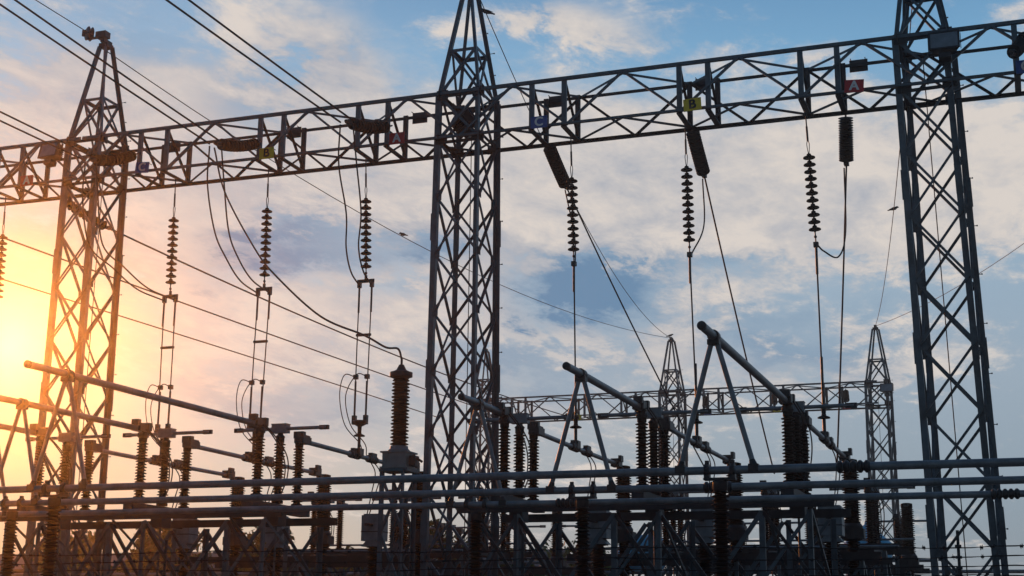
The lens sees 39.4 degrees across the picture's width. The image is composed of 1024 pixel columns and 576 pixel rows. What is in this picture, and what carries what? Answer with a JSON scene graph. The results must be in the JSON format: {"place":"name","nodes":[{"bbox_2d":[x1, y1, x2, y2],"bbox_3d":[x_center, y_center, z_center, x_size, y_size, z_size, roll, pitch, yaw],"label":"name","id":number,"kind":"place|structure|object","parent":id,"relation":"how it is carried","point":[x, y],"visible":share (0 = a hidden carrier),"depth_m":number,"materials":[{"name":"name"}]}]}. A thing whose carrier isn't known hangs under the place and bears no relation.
{"place":"outdoors","nodes":[
{"label":"outdoors","id":0,"kind":"place"},
{"bbox_2d":[0,550,570,575],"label":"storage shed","id":1,"kind":"structure","parent":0,"point":[18,568],"depth_m":72.12,"materials":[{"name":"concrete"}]},
{"bbox_2d":[0,0,1023,575],"label":"sky","id":2,"kind":"structure","parent":0,"point":[629,191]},
{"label":"ground","id":3,"kind":"structure","parent":0,"visible":0},
{"bbox_2d":[0,496,24,575],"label":"post insulator","id":4,"kind":"object","parent":3,"relation":"on","point":[10,529],"visible":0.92,"depth_m":24.98,"materials":[{"name":"brown ceramic"}]},
{"bbox_2d":[40,480,68,575],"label":"post insulator","id":5,"kind":"object","parent":3,"relation":"on","point":[52,521],"visible":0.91,"depth_m":22.05,"materials":[{"name":"brown ceramic"}]},
{"bbox_2d":[0,458,1023,492],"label":"busbar","id":6,"kind":"object","parent":5,"relation":"attached to","point":[854,466],"visible":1,"depth_m":19.52,"materials":[{"name":"metal"}]},
{"bbox_2d":[23,360,258,490],"bbox_3d":[-6.251,2.751,24.610,1.104,1.912,6.674,-4,-14,19],"label":"cross bus tube","id":7,"kind":"object","parent":6,"relation":"on","point":[69,376],"visible":1,"depth_m":22.58,"materials":[{"name":"metal"}]},
{"bbox_2d":[675,321,788,472],"bbox_3d":[3.548,2.053,21.256,1.104,1.912,6.443,-4,-14,19],"label":"cross bus tube","id":8,"kind":"object","parent":6,"relation":"on","point":[717,341],"visible":1,"depth_m":19.04,"materials":[{"name":"metal"}]},
{"bbox_2d":[23,38,130,575],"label":"lattice tower","id":9,"kind":"structure","parent":3,"relation":"on","point":[88,280],"depth_m":35.03,"materials":[{"name":"metal"}]},
{"bbox_2d":[0,137,102,205],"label":"lattice beam","id":10,"kind":"structure","parent":9,"relation":"attached to","point":[21,166],"depth_m":36.37,"materials":[{"name":"metal"}]},
{"bbox_2d":[37,141,63,167],"bbox_3d":[-11.484,-3.308,35.682,0.632,0.565,0.365,-6,-27,27],"label":"floodlight","id":11,"kind":"object","parent":10,"relation":"attached to","point":[49,155],"visible":0.91,"depth_m":35.56,"materials":[{"name":"metal"}]},
{"bbox_2d":[67,199,111,230],"bbox_3d":[-11.137,-1.922,37.306,0.269,0.572,1.774,-9,-16,34],"label":"tension insulator","id":12,"kind":"object","parent":10,"relation":"attached to","point":[103,225],"visible":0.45,"depth_m":37.23,"materials":[{"name":"brown ceramic"}]},
{"bbox_2d":[115,230,562,414],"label":"line conductor","id":13,"kind":"object","parent":12,"relation":"attached to","point":[304,316],"visible":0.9,"depth_m":46.57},
{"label":"tension insulator","id":14,"kind":"object","parent":10,"relation":"attached to","visible":0},
{"bbox_2d":[4,279,435,416],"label":"line conductor","id":15,"kind":"object","parent":14,"relation":"attached to","point":[205,342],"visible":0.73,"depth_m":54.34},
{"bbox_2d":[161,540,167,575],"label":"fence post","id":16,"kind":"object","parent":3,"relation":"on","point":[165,558],"visible":1,"depth_m":12.60,"materials":[{"name":"black metal"}]},
{"bbox_2d":[0,554,1023,566],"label":"barbed wire","id":17,"kind":"object","parent":16,"relation":"attached to","point":[509,559],"visible":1,"depth_m":11.48,"materials":[{"name":"black metal"}]},
{"bbox_2d":[0,544,1023,557],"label":"barbed wire","id":18,"kind":"object","parent":16,"relation":"attached to","point":[733,547],"visible":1,"depth_m":11.40,"materials":[{"name":"black metal"}]},
{"bbox_2d":[0,565,1023,572],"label":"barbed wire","id":19,"kind":"object","parent":16,"relation":"attached to","point":[523,567],"visible":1,"depth_m":11.44,"materials":[{"name":"black metal"}]},
{"bbox_2d":[115,528,214,572],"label":"tree","id":20,"kind":"object","parent":3,"relation":"on","point":[151,546],"visible":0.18,"depth_m":59.66,"materials":[{"name":"green plant"}]},
{"bbox_2d":[0,512,337,575],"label":"switch support","id":21,"kind":"object","parent":3,"relation":"on","point":[110,528],"visible":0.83,"depth_m":28.56,"materials":[{"name":"metal"}]},
{"bbox_2d":[25,423,110,575],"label":"disconnect switch","id":22,"kind":"object","parent":21,"relation":"on","point":[67,438],"visible":0.62,"depth_m":29.96,"materials":[{"name":"ceramic"}]},
{"bbox_2d":[123,419,212,575],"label":"disconnect switch","id":23,"kind":"object","parent":21,"relation":"on","point":[165,434],"visible":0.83,"depth_m":29.03,"materials":[{"name":"ceramic"}]},
{"bbox_2d":[234,413,329,575],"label":"disconnect switch","id":24,"kind":"object","parent":21,"relation":"on","point":[280,429],"visible":0.79,"depth_m":28.19,"materials":[{"name":"ceramic"}]},
{"bbox_2d":[171,519,198,575],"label":"current transformer","id":25,"kind":"object","parent":3,"relation":"on","point":[187,537],"visible":0.48,"depth_m":32.97,"materials":[{"name":"grey metal"}]},
{"bbox_2d":[222,477,246,575],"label":"circuit breaker","id":26,"kind":"object","parent":3,"relation":"on","point":[234,545],"visible":0.39,"depth_m":36.00,"materials":[{"name":"grey metal"}]},
{"bbox_2d":[85,444,234,507],"bbox_3d":[-8.084,4.650,33.417,0.280,1.454,5.980,-4,-14,19],"label":"bus tube","id":27,"kind":"object","parent":26,"relation":"attached to","point":[229,473],"visible":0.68,"depth_m":33.51,"materials":[{"name":"metal"}]},
{"bbox_2d":[264,516,289,575],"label":"current transformer","id":28,"kind":"object","parent":3,"relation":"on","point":[269,534],"visible":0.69,"depth_m":32.18,"materials":[{"name":"grey metal"}]},
{"bbox_2d":[168,549,462,575],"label":"switch support","id":29,"kind":"object","parent":3,"relation":"on","point":[218,564],"visible":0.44,"depth_m":33.94,"materials":[{"name":"metal"}]},
{"bbox_2d":[309,474,333,575],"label":"circuit breaker","id":30,"kind":"object","parent":3,"relation":"on","point":[328,539],"visible":0.46,"depth_m":35.26,"materials":[{"name":"grey metal"}]},
{"bbox_2d":[183,440,321,501],"bbox_3d":[-5.780,4.480,32.601,0.280,1.454,5.980,-4,-14,19],"label":"bus tube","id":31,"kind":"object","parent":30,"relation":"attached to","point":[268,461],"visible":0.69,"depth_m":32.24,"materials":[{"name":"metal"}]},
{"bbox_2d":[361,514,387,575],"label":"current transformer","id":32,"kind":"object","parent":3,"relation":"on","point":[369,528],"visible":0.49,"depth_m":31.38,"materials":[{"name":"grey metal"}]},
{"bbox_2d":[295,436,419,513],"bbox_3d":[-3.288,4.295,31.718,0.280,1.454,5.980,-4,-14,19],"label":"bus tube","id":33,"kind":"object","parent":32,"relation":"on","point":[372,458],"visible":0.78,"depth_m":31.24,"materials":[{"name":"metal"}]},
{"bbox_2d":[376,359,422,575],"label":"voltage transformer","id":34,"kind":"object","parent":3,"relation":"on","point":[399,457],"visible":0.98,"depth_m":27.74,"materials":[{"name":"brown ceramic"}]},
{"bbox_2d":[214,147,402,358],"bbox_3d":[-4.855,-1.039,31.729,0.284,6.301,7.623,13,-18,-42],"label":"tap cable","id":35,"kind":"object","parent":34,"relation":"attached to","point":[311,309],"visible":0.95,"depth_m":31.43,"materials":[{"name":"black metal"}]},
{"bbox_2d":[282,542,538,575],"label":"switch support","id":36,"kind":"object","parent":3,"relation":"on","point":[460,556],"visible":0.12,"depth_m":39.93,"materials":[{"name":"metal"}]},
{"bbox_2d":[300,491,361,575],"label":"disconnect switch","id":37,"kind":"object","parent":36,"relation":"attached to","point":[339,531],"visible":0.38,"depth_m":41.23,"materials":[{"name":"metal"}]},
{"bbox_2d":[408,471,432,575],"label":"circuit breaker","id":38,"kind":"object","parent":3,"relation":"on","point":[417,532],"visible":0.26,"depth_m":34.28,"materials":[{"name":"grey metal"}]},
{"bbox_2d":[420,0,502,575],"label":"lattice tower","id":39,"kind":"structure","parent":3,"relation":"on","point":[494,158],"depth_m":31.55,"materials":[{"name":"metal"}]},
{"bbox_2d":[77,89,474,192],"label":"lattice beam","id":40,"kind":"structure","parent":39,"relation":"attached to","point":[279,139],"depth_m":34.03,"materials":[{"name":"metal"}]},
{"bbox_2d":[88,150,139,165],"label":"tension insulator","id":41,"kind":"object","parent":40,"relation":"attached to","point":[118,159],"visible":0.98,"depth_m":33.66,"materials":[{"name":"brown ceramic"}]},
{"bbox_2d":[0,3,209,144],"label":"line conductor","id":42,"kind":"object","parent":41,"relation":"attached to","point":[89,64],"visible":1,"depth_m":29.58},
{"bbox_2d":[14,0,219,140],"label":"line conductor","id":43,"kind":"object","parent":41,"relation":"attached to","point":[106,63],"visible":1,"depth_m":29.54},
{"bbox_2d":[165,178,178,293],"bbox_3d":[-8.201,-1.287,34.545,0.251,2.985,0.251,-6,-15,19],"label":"suspension insulator","id":44,"kind":"object","parent":40,"relation":"hanging from","point":[172,244],"visible":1,"depth_m":34.42,"materials":[{"name":"brown ceramic"}]},
{"bbox_2d":[145,291,177,461],"bbox_3d":[-8.290,2.080,33.774,0.664,4.105,0.535,4,-14,-13],"label":"drop conductor","id":45,"kind":"object","parent":44,"relation":"hanging from","point":[170,386],"visible":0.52,"depth_m":33.73,"materials":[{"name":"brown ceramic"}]},
{"bbox_2d":[213,138,261,151],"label":"tension insulator","id":46,"kind":"object","parent":40,"relation":"attached to","point":[240,145],"visible":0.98,"depth_m":32.47,"materials":[{"name":"brown ceramic"}]},
{"bbox_2d":[259,168,271,282],"bbox_3d":[-5.794,-1.464,33.699,0.251,2.985,0.251,-5,-15,19],"label":"suspension insulator","id":47,"kind":"object","parent":40,"relation":"hanging from","point":[266,242],"visible":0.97,"depth_m":33.59,"materials":[{"name":"brown ceramic"}]},
{"bbox_2d":[236,283,271,458],"bbox_3d":[-5.983,1.910,32.958,0.672,4.105,0.535,4,-14,-13],"label":"drop conductor","id":48,"kind":"object","parent":47,"relation":"hanging from","point":[252,381],"visible":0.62,"depth_m":32.91,"materials":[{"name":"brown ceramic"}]},
{"bbox_2d":[360,157,371,274],"bbox_3d":[-3.357,-1.644,32.839,0.251,2.985,0.251,-6,-15,19],"label":"suspension insulator","id":49,"kind":"object","parent":40,"relation":"hanging from","point":[366,226],"visible":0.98,"depth_m":32.73,"materials":[{"name":"brown ceramic"}]},
{"bbox_2d":[339,275,374,455],"bbox_3d":[-3.495,1.725,32.074,0.664,4.105,0.535,4,-14,-13],"label":"drop conductor","id":50,"kind":"object","parent":49,"relation":"hanging from","point":[359,424],"visible":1,"depth_m":31.92,"materials":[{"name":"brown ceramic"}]},
{"bbox_2d":[344,118,392,133],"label":"tension insulator","id":51,"kind":"object","parent":40,"relation":"attached to","point":[363,126],"visible":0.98,"depth_m":31.38,"materials":[{"name":"brown ceramic"}]},
{"bbox_2d":[165,0,340,122],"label":"line conductor","id":52,"kind":"object","parent":51,"relation":"attached to","point":[243,54],"visible":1,"depth_m":28.38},
{"bbox_2d":[188,0,350,119],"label":"line conductor","id":53,"kind":"object","parent":51,"relation":"attached to","point":[259,52],"visible":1,"depth_m":28.43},
{"bbox_2d":[458,31,930,151],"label":"lattice beam","id":54,"kind":"structure","parent":39,"relation":"attached to","point":[802,78],"depth_m":30.62,"materials":[{"name":"metal"}]},
{"bbox_2d":[543,146,570,189],"bbox_3d":[1.041,-2.785,32.740,0.306,0.820,1.283,-5,-15,23],"label":"tension insulator","id":55,"kind":"object","parent":54,"relation":"attached to","point":[556,164],"visible":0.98,"depth_m":32.61,"materials":[{"name":"brown ceramic"}]},
{"bbox_2d":[567,190,703,466],"bbox_3d":[3.162,1.188,35.349,0.040,5.778,6.964,-8,-16,32],"label":"down conductor","id":56,"kind":"object","parent":55,"relation":"attached to","point":[633,326],"visible":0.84,"depth_m":35.07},
{"bbox_2d":[566,134,578,260],"bbox_3d":[1.316,-1.992,31.176,0.251,2.985,0.251,-6,-15,19],"label":"suspension insulator","id":57,"kind":"object","parent":54,"relation":"hanging from","point":[572,194],"visible":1,"depth_m":31.06,"materials":[{"name":"brown ceramic"}]},
{"bbox_2d":[681,122,694,251],"bbox_3d":[3.722,-2.168,30.327,0.251,2.985,0.251,-5,-15,19],"label":"suspension insulator","id":58,"kind":"object","parent":54,"relation":"hanging from","point":[688,203],"visible":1,"depth_m":30.21,"materials":[{"name":"brown ceramic"}]},
{"bbox_2d":[687,252,702,442],"bbox_3d":[3.780,1.212,29.474,0.254,4.045,0.251,-4,-14,19],"label":"drop conductor","id":59,"kind":"object","parent":58,"relation":"hanging from","point":[689,256],"visible":0.69,"depth_m":29.43,"materials":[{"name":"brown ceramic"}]},
{"bbox_2d":[686,131,709,178],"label":"tension insulator","id":60,"kind":"object","parent":54,"relation":"attached to","point":[698,154],"visible":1,"depth_m":31.45,"materials":[{"name":"brown ceramic"}]},
{"bbox_2d":[704,178,774,473],"bbox_3d":[5.467,1.106,33.990,0.040,6.000,6.133,-5,-15,22],"label":"line wire","id":61,"kind":"object","parent":60,"relation":"attached to","point":[736,315],"visible":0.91,"depth_m":33.55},
{"bbox_2d":[803,108,820,241],"bbox_3d":[6.156,-2.350,29.462,0.251,2.985,0.251,-6,-15,19],"label":"suspension insulator","id":62,"kind":"object","parent":54,"relation":"hanging from","point":[809,157],"visible":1,"depth_m":29.35,"materials":[{"name":"brown ceramic"}]},
{"bbox_2d":[813,242,829,438],"bbox_3d":[6.188,1.034,28.621,0.251,4.045,0.251,-4,-14,19],"label":"drop conductor","id":63,"kind":"object","parent":62,"relation":"hanging from","point":[823,417],"visible":0.91,"depth_m":28.51,"materials":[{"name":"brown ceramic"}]},
{"bbox_2d":[838,115,853,166],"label":"tension insulator","id":64,"kind":"object","parent":54,"relation":"attached to","point":[846,153],"visible":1,"depth_m":30.15,"materials":[{"name":"brown ceramic"}]},
{"bbox_2d":[836,166,846,461],"bbox_3d":[6.974,0.615,30.210,0.039,6.359,1.202,3,-14,-10],"label":"line wire","id":65,"kind":"object","parent":64,"relation":"attached to","point":[841,321],"visible":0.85,"depth_m":30.17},
{"bbox_2d":[463,497,488,575],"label":"post insulator","id":66,"kind":"object","parent":3,"relation":"on","point":[475,525],"visible":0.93,"depth_m":24.42,"materials":[{"name":"brown ceramic"}]},
{"bbox_2d":[0,488,1023,516],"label":"busbar","id":67,"kind":"object","parent":66,"relation":"attached to","point":[1010,493],"visible":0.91,"depth_m":24.05,"materials":[{"name":"metal"}]},
{"bbox_2d":[446,393,507,506],"bbox_3d":[-0.448,2.886,24.962,1.833,1.882,1.048,14,-19,-43],"label":"cross bus tube","id":68,"kind":"object","parent":67,"relation":"on","point":[480,405],"visible":0.98,"depth_m":24.84,"materials":[{"name":"metal"}]},
{"bbox_2d":[363,561,592,575],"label":"switch support","id":69,"kind":"object","parent":3,"relation":"on","point":[530,572],"visible":0.17,"depth_m":44.38,"materials":[{"name":"metal"}]},
{"bbox_2d":[467,348,499,545],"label":"lattice tower","id":70,"kind":"structure","parent":3,"relation":"on","point":[488,466],"depth_m":74.96,"materials":[{"name":"metal"}]},
{"bbox_2d":[484,390,674,423],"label":"lattice beam","id":71,"kind":"structure","parent":70,"relation":"attached to","point":[585,404],"depth_m":73.31,"materials":[{"name":"metal"}]},
{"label":"tension insulator","id":72,"kind":"object","parent":71,"relation":"attached to","visible":0},
{"bbox_2d":[5,239,491,412],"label":"line conductor","id":73,"kind":"object","parent":72,"relation":"attached to","point":[222,317],"visible":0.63,"depth_m":49.75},
{"bbox_2d":[568,481,596,575],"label":"post insulator","id":74,"kind":"object","parent":3,"relation":"on","point":[582,512],"visible":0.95,"depth_m":21.48,"materials":[{"name":"brown ceramic"}]},
{"bbox_2d":[0,476,1023,506],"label":"busbar","id":75,"kind":"object","parent":74,"relation":"attached to","point":[706,487],"visible":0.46,"depth_m":21.86,"materials":[{"name":"metal"}]},
{"bbox_2d":[0,395,141,504],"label":"cross bus tube","id":76,"kind":"object","parent":75,"relation":"on","point":[23,405],"visible":1,"depth_m":25.52,"materials":[{"name":"metal"}]},
{"bbox_2d":[546,362,641,492],"bbox_3d":[1.523,2.479,23.138,1.104,1.902,4.193,-4,-14,19],"label":"cross bus tube","id":77,"kind":"object","parent":75,"relation":"on","point":[583,376],"visible":1,"depth_m":21.95,"materials":[{"name":"metal"}]},
{"bbox_2d":[588,511,610,575],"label":"current transformer","id":78,"kind":"object","parent":3,"relation":"on","point":[595,528],"visible":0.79,"depth_m":29.64,"materials":[{"name":"grey metal"}]},
{"bbox_2d":[615,465,636,575],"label":"circuit breaker","id":79,"kind":"object","parent":3,"relation":"on","point":[623,540],"visible":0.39,"depth_m":32.61,"materials":[{"name":"grey metal"}]},
{"bbox_2d":[530,426,623,495],"bbox_3d":[1.479,3.942,30.029,0.280,1.454,5.980,-4,-14,19],"label":"bus tube","id":80,"kind":"object","parent":79,"relation":"attached to","point":[586,451],"visible":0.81,"depth_m":30.22,"materials":[{"name":"metal"}]},
{"bbox_2d":[457,501,850,575],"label":"switch support","id":81,"kind":"object","parent":3,"relation":"on","point":[756,516],"visible":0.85,"depth_m":25.18,"materials":[{"name":"metal"}]},
{"bbox_2d":[467,402,574,575],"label":"disconnect switch","id":82,"kind":"object","parent":81,"relation":"on","point":[519,420],"visible":0.78,"depth_m":26.52,"materials":[{"name":"ceramic"}]},
{"bbox_2d":[597,396,711,575],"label":"disconnect switch","id":83,"kind":"object","parent":81,"relation":"on","point":[654,415],"visible":0.84,"depth_m":25.63,"materials":[{"name":"ceramic"}]},
{"bbox_2d":[739,389,856,574],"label":"disconnect switch","id":84,"kind":"object","parent":81,"relation":"on","point":[796,443],"visible":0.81,"depth_m":24.63,"materials":[{"name":"ceramic"}]},
{"bbox_2d":[658,337,689,575],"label":"lattice tower","id":85,"kind":"structure","parent":3,"relation":"on","point":[677,372],"depth_m":71.59,"materials":[{"name":"metal"}]},
{"bbox_2d":[107,51,668,337],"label":"shield wire","id":86,"kind":"object","parent":85,"relation":"attached to","point":[350,207],"visible":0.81,"depth_m":46.15,"materials":[{"name":"grey metal"}]},
{"bbox_2d":[670,380,880,415],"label":"lattice beam","id":87,"kind":"structure","parent":85,"relation":"attached to","point":[721,397],"depth_m":69.88,"materials":[{"name":"metal"}]},
{"bbox_2d":[691,509,714,575],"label":"current transformer","id":88,"kind":"object","parent":3,"relation":"on","point":[703,528],"visible":0.56,"depth_m":28.87,"materials":[{"name":"grey metal"}]},
{"bbox_2d":[661,421,734,496],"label":"bus tube","id":89,"kind":"object","parent":88,"relation":"on","point":[704,446],"visible":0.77,"depth_m":29.33,"materials":[{"name":"metal"}]},
{"bbox_2d":[703,460,736,575],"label":"post insulator","id":90,"kind":"object","parent":3,"relation":"on","point":[720,504],"visible":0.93,"depth_m":18.55,"materials":[{"name":"brown ceramic"}]},
{"bbox_2d":[567,545,898,575],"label":"switch support","id":91,"kind":"object","parent":3,"relation":"on","point":[875,556],"visible":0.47,"depth_m":30.60,"materials":[{"name":"metal"}]},
{"bbox_2d":[726,462,748,575],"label":"circuit breaker","id":92,"kind":"object","parent":3,"relation":"on","point":[736,527],"visible":0.34,"depth_m":31.72,"materials":[{"name":"grey metal"}]},
{"bbox_2d":[637,538,914,575],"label":"switch support","id":93,"kind":"object","parent":3,"relation":"on","point":[891,551],"visible":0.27,"depth_m":36.35,"materials":[{"name":"metal"}]},
{"bbox_2d":[661,491,710,575],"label":"disconnect switch","id":94,"kind":"object","parent":93,"relation":"attached to","point":[665,536],"visible":0.34,"depth_m":37.57,"materials":[{"name":"metal"}]},
{"bbox_2d":[741,480,811,575],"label":"disconnect switch","id":95,"kind":"object","parent":93,"relation":"attached to","point":[776,522],"visible":0.23,"depth_m":36.59,"materials":[{"name":"metal"}]},
{"bbox_2d":[829,478,914,575],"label":"disconnect switch","id":96,"kind":"object","parent":93,"relation":"attached to","point":[872,516],"visible":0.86,"depth_m":35.69,"materials":[{"name":"metal"}]},
{"bbox_2d":[686,559,929,575],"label":"switch support","id":97,"kind":"object","parent":3,"relation":"on","point":[921,570],"visible":0.3,"depth_m":40.41,"materials":[{"name":"metal"}]},
{"bbox_2d":[817,505,844,574],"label":"current transformer","id":98,"kind":"object","parent":3,"relation":"on","point":[826,534],"visible":0.51,"depth_m":28.05,"materials":[{"name":"grey metal"}]},
{"bbox_2d":[840,459,865,574],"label":"circuit breaker","id":99,"kind":"object","parent":3,"relation":"on","point":[855,532],"visible":0.62,"depth_m":30.88,"materials":[{"name":"grey metal"}]},
{"bbox_2d":[799,416,852,504],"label":"bus tube","id":100,"kind":"object","parent":99,"relation":"attached to","point":[823,438],"visible":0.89,"depth_m":28.55,"materials":[{"name":"metal"}]},
{"bbox_2d":[864,325,899,575],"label":"lattice tower","id":101,"kind":"structure","parent":3,"relation":"on","point":[870,431],"depth_m":67.97,"materials":[{"name":"metal"}]},
{"bbox_2d":[899,503,919,575],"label":"circuit breaker","id":102,"kind":"object","parent":3,"relation":"on","point":[907,521],"visible":0.83,"depth_m":39.54,"materials":[{"name":"brown ceramic"}]},
{"bbox_2d":[892,0,1008,575],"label":"lattice tower","id":103,"kind":"structure","parent":3,"relation":"on","point":[937,536],"depth_m":27.97,"materials":[{"name":"metal"}]},
{"bbox_2d":[927,29,961,62],"bbox_3d":[8.610,-4.779,28.416,0.632,0.565,0.365,-4,-26,19],"label":"floodlight","id":104,"kind":"object","parent":103,"relation":"attached to","point":[944,45],"visible":1,"depth_m":28.30,"materials":[{"name":"metal"}]},
{"bbox_2d":[924,19,1023,101],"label":"lattice beam","id":105,"kind":"structure","parent":103,"relation":"attached to","point":[1016,78],"depth_m":28.46,"materials":[{"name":"metal"}]},
{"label":"switch support","id":106,"kind":"object","parent":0,"visible":0},
{"bbox_2d":[730,520,758,544],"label":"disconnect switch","id":107,"kind":"object","parent":106,"relation":"attached to","point":[744,524],"visible":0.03,"depth_m":46.74,"materials":[{"name":"metal"}]},
{"bbox_2d":[11,569,1023,575],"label":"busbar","id":108,"kind":"object","parent":107,"relation":"attached to","point":[351,573],"visible":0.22,"depth_m":52.96,"materials":[{"name":"metal"}]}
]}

